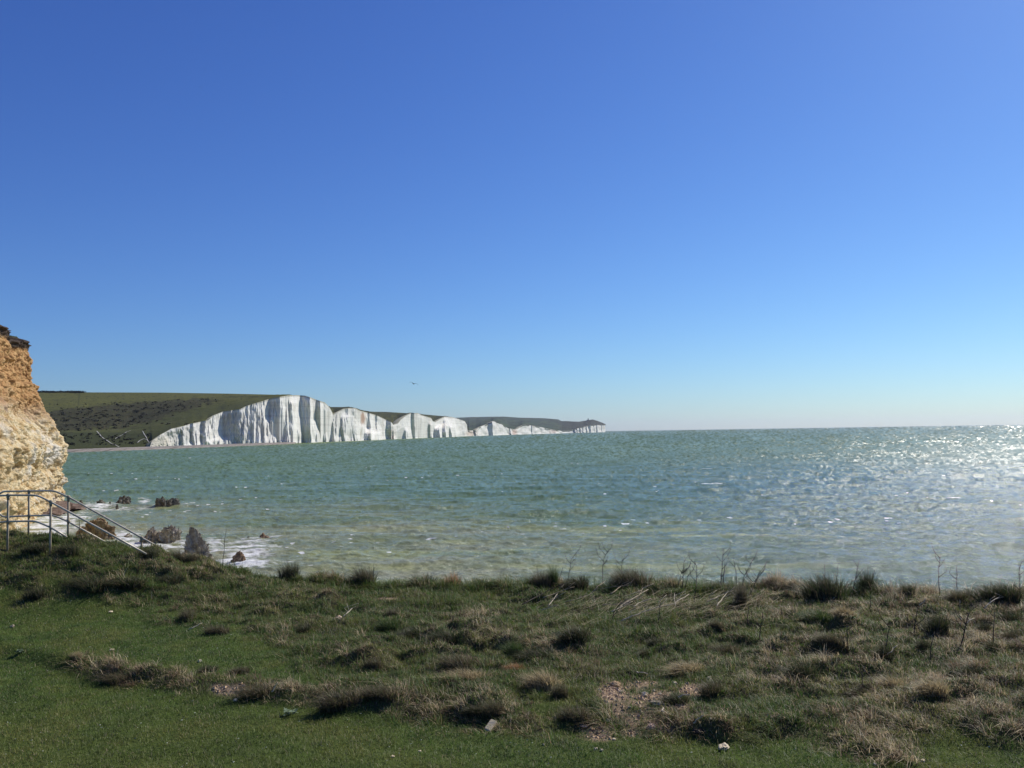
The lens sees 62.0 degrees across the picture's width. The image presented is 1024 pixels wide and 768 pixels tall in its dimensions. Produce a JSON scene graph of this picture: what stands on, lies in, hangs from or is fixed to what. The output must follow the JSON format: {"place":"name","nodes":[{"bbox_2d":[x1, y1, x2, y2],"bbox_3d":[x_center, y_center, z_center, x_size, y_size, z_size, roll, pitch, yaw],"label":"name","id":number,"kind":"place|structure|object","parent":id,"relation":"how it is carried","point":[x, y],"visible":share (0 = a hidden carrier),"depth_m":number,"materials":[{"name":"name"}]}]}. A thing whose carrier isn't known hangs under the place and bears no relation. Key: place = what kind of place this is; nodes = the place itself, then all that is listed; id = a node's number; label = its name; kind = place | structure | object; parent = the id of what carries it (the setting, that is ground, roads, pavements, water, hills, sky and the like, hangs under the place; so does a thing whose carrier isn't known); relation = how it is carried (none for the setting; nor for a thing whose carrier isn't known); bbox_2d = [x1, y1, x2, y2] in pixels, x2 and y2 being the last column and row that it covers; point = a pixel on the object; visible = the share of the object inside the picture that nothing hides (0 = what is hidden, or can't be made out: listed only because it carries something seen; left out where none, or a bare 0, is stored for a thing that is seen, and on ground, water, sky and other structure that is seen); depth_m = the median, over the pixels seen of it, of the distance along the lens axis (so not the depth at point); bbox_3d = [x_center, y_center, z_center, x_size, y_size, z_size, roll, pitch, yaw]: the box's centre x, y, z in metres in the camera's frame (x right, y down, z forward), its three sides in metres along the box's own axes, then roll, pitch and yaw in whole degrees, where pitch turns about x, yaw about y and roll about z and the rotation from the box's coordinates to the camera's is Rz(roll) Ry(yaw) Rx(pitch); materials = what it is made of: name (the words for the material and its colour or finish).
{"place":"outdoors","nodes":[
{"label":"outdoors","id":0,"kind":"place"},
{"bbox_2d":[0,325,68,530],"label":"cliff","id":1,"kind":"structure","parent":0,"point":[33,450],"depth_m":134.05,"materials":[{"name":"stone"}]},
{"bbox_2d":[43,500,85,514],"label":"rock","id":2,"kind":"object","parent":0,"point":[58,510],"depth_m":144.21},
{"bbox_2d":[39,392,289,448],"bbox_3d":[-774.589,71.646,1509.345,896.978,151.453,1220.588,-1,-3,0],"label":"hills","id":3,"kind":"structure","parent":0,"point":[196,412],"depth_m":1336.44,"materials":[{"name":"plant"}]},
{"bbox_2d":[37,390,85,392],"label":"hedge","id":4,"kind":"object","parent":3,"relation":"on","point":[71,391],"visible":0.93,"depth_m":1742.26,"materials":[{"name":"green plant"}]},
{"bbox_2d":[50,398,228,444],"bbox_3d":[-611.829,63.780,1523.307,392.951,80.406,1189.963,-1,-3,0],"label":"scrub","id":5,"kind":"object","parent":3,"relation":"on","point":[113,424],"visible":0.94,"depth_m":1246.78,"materials":[{"name":"green plant"}]},
{"bbox_2d":[67,442,295,452],"bbox_3d":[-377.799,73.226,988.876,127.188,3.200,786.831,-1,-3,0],"label":"beach","id":6,"kind":"structure","parent":0,"point":[150,448],"depth_m":925.03,"materials":[{"name":"sand"}]},
{"bbox_2d":[146,395,332,446],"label":"chalk cliff","id":7,"kind":"structure","parent":0,"point":[297,418],"depth_m":1244.66,"materials":[{"name":"stone"}]},
{"bbox_2d":[333,408,392,441],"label":"chalk cliff","id":8,"kind":"structure","parent":0,"point":[352,424],"depth_m":1664.12,"materials":[{"name":"stone"}]},
{"bbox_2d":[329,406,447,423],"bbox_3d":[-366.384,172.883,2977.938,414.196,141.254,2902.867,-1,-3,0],"label":"hills","id":9,"kind":"structure","parent":0,"point":[392,417],"depth_m":2206.40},
{"bbox_2d":[393,413,434,438],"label":"chalk cliff","id":10,"kind":"structure","parent":0,"point":[412,425],"depth_m":2139.71,"materials":[{"name":"stone"}]},
{"bbox_2d":[434,416,470,437],"bbox_3d":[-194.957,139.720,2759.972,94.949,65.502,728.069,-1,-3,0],"label":"chalk cliff","id":11,"kind":"structure","parent":0,"point":[449,426],"depth_m":2652.41,"materials":[{"name":"stone"}]},
{"bbox_2d":[471,421,514,435],"bbox_3d":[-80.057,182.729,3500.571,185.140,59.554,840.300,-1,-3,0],"label":"chalk cliff","id":12,"kind":"structure","parent":0,"point":[492,428],"depth_m":3398.85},
{"bbox_2d":[0,529,1023,767],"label":"ground","id":13,"kind":"structure","parent":0,"point":[720,738],"depth_m":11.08,"materials":[{"name":"plant"}]},
{"bbox_2d":[19,584,46,600],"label":"grass tussock","id":14,"kind":"object","parent":13,"relation":"on","point":[39,593],"depth_m":16.91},
{"bbox_2d":[18,542,48,554],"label":"grass tussock","id":15,"kind":"object","parent":13,"relation":"on","point":[32,549],"depth_m":18.64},
{"bbox_2d":[25,533,66,543],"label":"grass tussock","id":16,"kind":"object","parent":13,"relation":"on","point":[55,539],"depth_m":19.20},
{"bbox_2d":[51,543,80,556],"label":"grass tussock","id":17,"kind":"object","parent":13,"relation":"on","point":[72,550],"depth_m":18.55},
{"bbox_2d":[0,493,146,554],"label":"handrail","id":18,"kind":"object","parent":13,"relation":"on","point":[49,526],"visible":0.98,"depth_m":18.75,"materials":[{"name":"metal"}]},
{"bbox_2d":[69,652,85,659],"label":"grass tussock","id":19,"kind":"object","parent":13,"relation":"on","point":[75,657],"depth_m":13.22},
{"bbox_2d":[54,574,107,592],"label":"grass tussock","id":20,"kind":"object","parent":13,"relation":"on","point":[83,585],"depth_m":17.18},
{"bbox_2d":[0,489,168,551],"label":"handrail","id":21,"kind":"object","parent":13,"relation":"on","point":[68,497],"visible":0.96,"depth_m":19.95,"materials":[{"name":"metal"}]},
{"bbox_2d":[92,670,132,684],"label":"grass tussock","id":22,"kind":"object","parent":13,"relation":"on","point":[117,678],"depth_m":12.37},
{"bbox_2d":[92,573,148,588],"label":"grass tussock","id":23,"kind":"object","parent":13,"relation":"on","point":[133,582],"depth_m":17.32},
{"bbox_2d":[135,544,162,559],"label":"grass tussock","id":24,"kind":"object","parent":13,"relation":"on","point":[150,552],"depth_m":18.81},
{"bbox_2d":[155,572,182,584],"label":"grass tussock","id":25,"kind":"object","parent":13,"relation":"on","point":[170,579],"depth_m":17.94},
{"bbox_2d":[168,550,184,560],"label":"grass tussock","id":26,"kind":"object","parent":13,"relation":"on","point":[179,553],"depth_m":19.33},
{"bbox_2d":[176,607,196,623],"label":"grass tussock","id":27,"kind":"object","parent":13,"relation":"on","point":[184,616],"depth_m":15.73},
{"bbox_2d":[179,552,199,563],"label":"grass tussock","id":28,"kind":"object","parent":13,"relation":"on","point":[190,557],"depth_m":19.26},
{"bbox_2d":[195,665,218,672],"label":"grass tussock","id":29,"kind":"object","parent":13,"relation":"on","point":[200,669],"depth_m":12.34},
{"bbox_2d":[198,623,230,634],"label":"grass tussock","id":30,"kind":"object","parent":13,"relation":"on","point":[214,630],"depth_m":14.62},
{"bbox_2d":[221,665,250,674],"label":"grass tussock","id":31,"kind":"object","parent":13,"relation":"on","point":[239,670],"depth_m":12.20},
{"bbox_2d":[220,683,285,698],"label":"grass tussock","id":32,"kind":"object","parent":13,"relation":"on","point":[252,693],"depth_m":11.29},
{"bbox_2d":[279,708,297,715],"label":"leafy weed","id":33,"kind":"object","parent":13,"relation":"on","point":[287,712],"visible":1,"depth_m":10.66,"materials":[{"name":"green plant"}]},
{"bbox_2d":[275,560,301,580],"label":"grass tussock","id":34,"kind":"object","parent":13,"relation":"on","point":[293,570],"depth_m":19.25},
{"bbox_2d":[293,623,312,633],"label":"grass tussock","id":35,"kind":"object","parent":13,"relation":"on","point":[299,629],"depth_m":14.80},
{"bbox_2d":[304,685,366,712],"bbox_3d":[-2.211,3.992,10.901,1.180,0.321,0.698,1,-4,-29],"label":"grass tussock","id":36,"kind":"object","parent":13,"relation":"on","point":[337,702],"depth_m":10.82,"materials":[{"name":"plant"}]},
{"bbox_2d":[343,562,381,585],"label":"grass tussock","id":37,"kind":"object","parent":13,"relation":"on","point":[365,575],"depth_m":18.94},
{"bbox_2d":[360,656,382,670],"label":"grass tussock","id":38,"kind":"object","parent":13,"relation":"on","point":[371,663],"depth_m":12.43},
{"bbox_2d":[355,682,401,700],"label":"grass tussock","id":39,"kind":"object","parent":13,"relation":"on","point":[374,694],"depth_m":10.93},
{"bbox_2d":[372,615,404,631],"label":"grass tussock","id":40,"kind":"object","parent":13,"relation":"on","point":[391,625],"depth_m":14.88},
{"bbox_2d":[383,607,398,615],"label":"grass tussock","id":41,"kind":"object","parent":13,"relation":"on","point":[393,612],"depth_m":15.82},
{"bbox_2d":[382,669,408,678],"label":"grass tussock","id":42,"kind":"object","parent":13,"relation":"on","point":[396,673],"depth_m":12.07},
{"bbox_2d":[377,626,424,639],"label":"grass tussock","id":43,"kind":"object","parent":13,"relation":"on","point":[408,634],"depth_m":14.31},
{"bbox_2d":[397,704,421,715],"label":"grass tussock","id":44,"kind":"object","parent":13,"relation":"on","point":[409,709],"depth_m":10.73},
{"bbox_2d":[389,573,438,586],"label":"grass tussock","id":45,"kind":"object","parent":13,"relation":"on","point":[419,580],"depth_m":18.69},
{"bbox_2d":[413,628,470,644],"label":"grass tussock","id":46,"kind":"object","parent":13,"relation":"on","point":[444,635],"depth_m":13.69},
{"bbox_2d":[429,650,476,671],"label":"grass tussock","id":47,"kind":"object","parent":13,"relation":"on","point":[454,664],"depth_m":12.30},
{"bbox_2d":[442,569,463,583],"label":"grass tussock","id":48,"kind":"object","parent":13,"relation":"on","point":[449,579],"depth_m":18.69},
{"bbox_2d":[431,666,492,680],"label":"grass tussock","id":49,"kind":"object","parent":13,"relation":"on","point":[470,675],"depth_m":11.70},
{"bbox_2d":[458,704,484,715],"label":"grass tussock","id":50,"kind":"object","parent":13,"relation":"on","point":[469,711],"depth_m":10.55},
{"bbox_2d":[484,719,496,732],"bbox_3d":[-0.257,4.121,10.244,0.097,0.071,0.173,13,32,28],"label":"stone","id":51,"kind":"object","parent":13,"relation":"on","point":[489,726],"visible":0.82,"depth_m":10.22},
{"bbox_2d":[473,697,509,717],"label":"grass tussock","id":52,"kind":"object","parent":13,"relation":"on","point":[492,711],"depth_m":10.50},
{"bbox_2d":[212,680,778,740],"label":"gravel","id":53,"kind":"structure","parent":13,"relation":"on","point":[612,688],"depth_m":10.82,"materials":[{"name":"gravel"}]},
{"bbox_2d":[496,639,524,658],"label":"grass tussock","id":54,"kind":"object","parent":13,"relation":"on","point":[511,647],"depth_m":12.92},
{"bbox_2d":[0,525,1023,767],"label":"rough grass","id":55,"kind":"structure","parent":13,"relation":"on","point":[500,584],"depth_m":13.71,"materials":[{"name":"plant"}]},
{"bbox_2d":[3,601,1022,765],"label":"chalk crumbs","id":56,"kind":"object","parent":13,"relation":"on","point":[361,713],"visible":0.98,"depth_m":9.84,"materials":[{"name":"white"}]},
{"bbox_2d":[500,645,564,660],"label":"grass tussock","id":57,"kind":"object","parent":13,"relation":"on","point":[536,652],"depth_m":12.72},
{"bbox_2d":[511,668,566,693],"bbox_3d":[0.318,3.923,11.379,0.919,0.366,0.588,-3,-4,35],"label":"grass tussock","id":58,"kind":"object","parent":13,"relation":"on","point":[537,680],"depth_m":11.31,"materials":[{"name":"plant"}]},
{"bbox_2d":[525,568,552,589],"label":"grass tussock","id":59,"kind":"object","parent":13,"relation":"on","point":[545,581],"depth_m":18.26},
{"bbox_2d":[544,564,559,589],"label":"grass tussock","id":60,"kind":"object","parent":13,"relation":"on","point":[555,574],"depth_m":18.34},
{"bbox_2d":[546,683,569,699],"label":"grass tussock","id":61,"kind":"object","parent":13,"relation":"on","point":[555,694],"depth_m":10.98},
{"bbox_2d":[538,624,593,643],"bbox_3d":[0.899,3.859,13.216,1.078,0.328,0.618,-2,-3,12],"label":"grass tussock","id":62,"kind":"object","parent":13,"relation":"on","point":[575,634],"depth_m":13.21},
{"bbox_2d":[548,703,594,727],"bbox_3d":[0.769,3.981,10.338,0.879,0.310,0.452,-3,-4,29],"label":"grass tussock","id":63,"kind":"object","parent":13,"relation":"on","point":[570,715],"depth_m":10.29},
{"bbox_2d":[553,574,591,590],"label":"grass tussock","id":64,"kind":"object","parent":13,"relation":"on","point":[576,583],"depth_m":18.14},
{"bbox_2d":[596,541,612,585],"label":"bare stem","id":65,"kind":"object","parent":13,"relation":"on","point":[602,560],"visible":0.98,"depth_m":18.61,"materials":[{"name":"brown"}]},
{"bbox_2d":[609,680,620,686],"bbox_3d":[1.371,4.010,11.381,0.170,0.093,0.146,-3,-4,31],"label":"stone","id":66,"kind":"object","parent":13,"relation":"on","point":[614,683],"visible":1,"depth_m":11.35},
{"bbox_2d":[595,565,654,588],"bbox_3d":[2.509,4.128,18.284,1.695,0.660,1.003,-2,-3,11],"label":"grass tussock","id":67,"kind":"object","parent":13,"relation":"on","point":[636,577],"depth_m":18.20,"materials":[{"name":"plant"}]},
{"bbox_2d":[632,647,649,657],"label":"grass tussock","id":68,"kind":"object","parent":13,"relation":"on","point":[640,654],"depth_m":13.04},
{"bbox_2d":[642,637,664,646],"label":"grass tussock","id":69,"kind":"object","parent":13,"relation":"on","point":[653,642],"depth_m":13.39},
{"bbox_2d":[643,690,690,705],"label":"grass tussock","id":70,"kind":"object","parent":13,"relation":"on","point":[672,699],"depth_m":10.52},
{"bbox_2d":[533,588,802,626],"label":"dead stalks","id":71,"kind":"object","parent":13,"relation":"on","point":[664,604],"visible":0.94,"depth_m":15.83,"materials":[{"name":"beige plant"}]},
{"bbox_2d":[652,659,707,675],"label":"grass tussock","id":72,"kind":"object","parent":13,"relation":"on","point":[675,671],"depth_m":11.87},
{"bbox_2d":[693,728,703,733],"bbox_3d":[2.150,3.991,9.792,0.148,0.061,0.110,-1,-3,6],"label":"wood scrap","id":73,"kind":"object","parent":13,"relation":"on","point":[695,730],"visible":1,"depth_m":9.76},
{"bbox_2d":[692,678,724,697],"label":"grass tussock","id":74,"kind":"object","parent":13,"relation":"on","point":[707,689],"depth_m":10.84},
{"bbox_2d":[703,619,725,631],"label":"grass tussock","id":75,"kind":"object","parent":13,"relation":"on","point":[716,625],"depth_m":14.17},
{"bbox_2d":[697,580,731,588],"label":"grass tussock","id":76,"kind":"object","parent":13,"relation":"on","point":[718,584],"depth_m":18.07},
{"bbox_2d":[697,641,744,654],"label":"grass tussock","id":77,"kind":"object","parent":13,"relation":"on","point":[722,648],"depth_m":13.13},
{"bbox_2d":[714,543,730,584],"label":"bare stem","id":78,"kind":"object","parent":13,"relation":"on","point":[722,563],"visible":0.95,"depth_m":18.18,"materials":[{"name":"brown"}]},
{"bbox_2d":[718,742,729,750],"bbox_3d":[2.346,4.018,9.432,0.125,0.069,0.186,-2,-3,15],"label":"stone","id":79,"kind":"object","parent":13,"relation":"on","point":[722,746],"visible":0.98,"depth_m":9.39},
{"bbox_2d":[730,580,748,606],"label":"grass tussock","id":80,"kind":"object","parent":13,"relation":"on","point":[740,594],"depth_m":16.29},
{"bbox_2d":[745,561,767,592],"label":"bare stem","id":81,"kind":"object","parent":13,"relation":"on","point":[755,575],"visible":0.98,"depth_m":17.13,"materials":[{"name":"brown"}]},
{"bbox_2d":[770,657,827,680],"bbox_3d":[3.799,3.815,11.406,0.929,0.377,0.533,-5,-5,52],"label":"grass tussock","id":82,"kind":"object","parent":13,"relation":"on","point":[806,669],"depth_m":11.38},
{"bbox_2d":[787,608,834,624],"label":"grass tussock","id":83,"kind":"object","parent":13,"relation":"on","point":[821,616],"depth_m":14.59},
{"bbox_2d":[778,564,853,601],"bbox_3d":[5.958,3.941,16.642,1.881,0.833,1.078,-2,-4,24],"label":"grass tussock","id":84,"kind":"object","parent":13,"relation":"on","point":[827,588],"depth_m":16.62,"materials":[{"name":"plant"}]},
{"bbox_2d":[809,630,847,647],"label":"grass tussock","id":85,"kind":"object","parent":13,"relation":"on","point":[833,641],"depth_m":12.80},
{"bbox_2d":[823,603,856,617],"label":"grass tussock","id":86,"kind":"object","parent":13,"relation":"on","point":[838,611],"depth_m":14.43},
{"bbox_2d":[844,685,870,697],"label":"grass tussock","id":87,"kind":"object","parent":13,"relation":"on","point":[856,692],"depth_m":10.83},
{"bbox_2d":[849,566,886,592],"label":"grass tussock","id":88,"kind":"object","parent":13,"relation":"on","point":[867,580],"depth_m":17.49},
{"bbox_2d":[856,673,912,689],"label":"grass tussock","id":89,"kind":"object","parent":13,"relation":"on","point":[893,683],"depth_m":11.15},
{"bbox_2d":[871,643,899,661],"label":"grass tussock","id":90,"kind":"object","parent":13,"relation":"on","point":[879,653],"depth_m":12.51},
{"bbox_2d":[892,582,914,596],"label":"grass tussock","id":91,"kind":"object","parent":13,"relation":"on","point":[907,589],"depth_m":16.74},
{"bbox_2d":[912,636,931,650],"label":"grass tussock","id":92,"kind":"object","parent":13,"relation":"on","point":[923,644],"depth_m":12.90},
{"bbox_2d":[904,677,954,696],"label":"grass tussock","id":93,"kind":"object","parent":13,"relation":"on","point":[931,688],"depth_m":10.46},
{"bbox_2d":[911,609,951,635],"bbox_3d":[6.845,3.856,13.789,0.860,0.465,0.601,0,-3,-11],"label":"grass tussock","id":94,"kind":"object","parent":13,"relation":"on","point":[935,624],"depth_m":13.75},
{"bbox_2d":[931,544,946,593],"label":"bare stem","id":95,"kind":"object","parent":13,"relation":"on","point":[938,569],"visible":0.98,"depth_m":16.69,"materials":[{"name":"brown"}]},
{"bbox_2d":[932,587,973,602],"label":"grass tussock","id":96,"kind":"object","parent":13,"relation":"on","point":[952,597],"depth_m":16.38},
{"bbox_2d":[953,605,977,644],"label":"bare stem","id":97,"kind":"object","parent":13,"relation":"on","point":[964,623],"visible":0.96,"depth_m":12.80,"materials":[{"name":"brown"}]},
{"bbox_2d":[953,664,984,677],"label":"grass tussock","id":98,"kind":"object","parent":13,"relation":"on","point":[967,670],"depth_m":11.47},
{"bbox_2d":[973,619,994,631],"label":"grass tussock","id":99,"kind":"object","parent":13,"relation":"on","point":[987,626],"depth_m":13.98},
{"bbox_2d":[950,581,1023,604],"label":"grass tussock","id":100,"kind":"object","parent":13,"relation":"on","point":[1010,594],"depth_m":16.01,"materials":[{"name":"plant"}]},
{"bbox_2d":[978,638,1001,652],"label":"grass tussock","id":101,"kind":"object","parent":13,"relation":"on","point":[990,646],"depth_m":12.60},
{"bbox_2d":[993,607,1023,622],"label":"grass tussock","id":102,"kind":"object","parent":13,"relation":"on","point":[1006,616],"depth_m":14.88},
{"bbox_2d":[995,696,1021,705],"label":"grass tussock","id":103,"kind":"object","parent":13,"relation":"on","point":[1012,700],"depth_m":10.37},
{"bbox_2d":[998,625,1023,640],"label":"grass tussock","id":104,"kind":"object","parent":13,"relation":"on","point":[1008,636],"depth_m":13.52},
{"bbox_2d":[0,0,1023,430],"label":"sky","id":105,"kind":"structure","parent":0,"point":[622,215],"materials":[{"name":"blue"}]},
{"bbox_2d":[502,662,525,671],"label":"grass tussock","id":106,"kind":"object","parent":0,"point":[511,666],"depth_m":12.24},
{"bbox_2d":[21,425,1023,592],"bbox_3d":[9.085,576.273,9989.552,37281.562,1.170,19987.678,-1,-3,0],"label":"sea","id":107,"kind":"structure","parent":0,"point":[893,504],"depth_m":143.21,"materials":[{"name":"liquid"}]},
{"bbox_2d":[75,517,116,539],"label":"sea rock","id":108,"kind":"object","parent":107,"relation":"in","point":[102,523],"visible":0.31,"depth_m":101.69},
{"bbox_2d":[116,495,130,503],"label":"sea rock","id":109,"kind":"object","parent":107,"relation":"in","point":[124,499],"visible":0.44,"depth_m":154.95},
{"bbox_2d":[139,526,159,542],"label":"sea rock","id":110,"kind":"object","parent":107,"relation":"in","point":[151,535],"visible":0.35,"depth_m":97.40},
{"bbox_2d":[155,496,180,506],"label":"sea rock","id":111,"kind":"object","parent":107,"relation":"in","point":[162,502],"visible":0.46,"depth_m":148.76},
{"bbox_2d":[158,525,181,543],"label":"sea rock","id":112,"kind":"object","parent":107,"relation":"in","point":[170,534],"visible":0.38,"depth_m":97.38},
{"bbox_2d":[182,526,213,560],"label":"sea rock","id":113,"kind":"object","parent":107,"relation":"in","point":[194,541],"visible":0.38,"depth_m":83.87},
{"bbox_2d":[231,551,245,562],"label":"sea rock","id":114,"kind":"object","parent":107,"relation":"in","point":[238,556],"visible":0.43,"depth_m":80.53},
{"bbox_2d":[457,417,605,431],"bbox_3d":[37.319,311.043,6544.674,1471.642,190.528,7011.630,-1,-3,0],"label":"hills","id":115,"kind":"structure","parent":0,"point":[472,423],"depth_m":6201.27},
{"bbox_2d":[515,425,558,434],"bbox_3d":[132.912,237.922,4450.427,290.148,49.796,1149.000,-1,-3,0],"label":"chalk cliff","id":116,"kind":"structure","parent":0,"point":[529,429],"depth_m":4290.34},
{"bbox_2d":[559,425,604,432],"bbox_3d":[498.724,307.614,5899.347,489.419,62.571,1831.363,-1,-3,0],"label":"chalk cliff","id":117,"kind":"structure","parent":0,"point":[592,429],"depth_m":6159.72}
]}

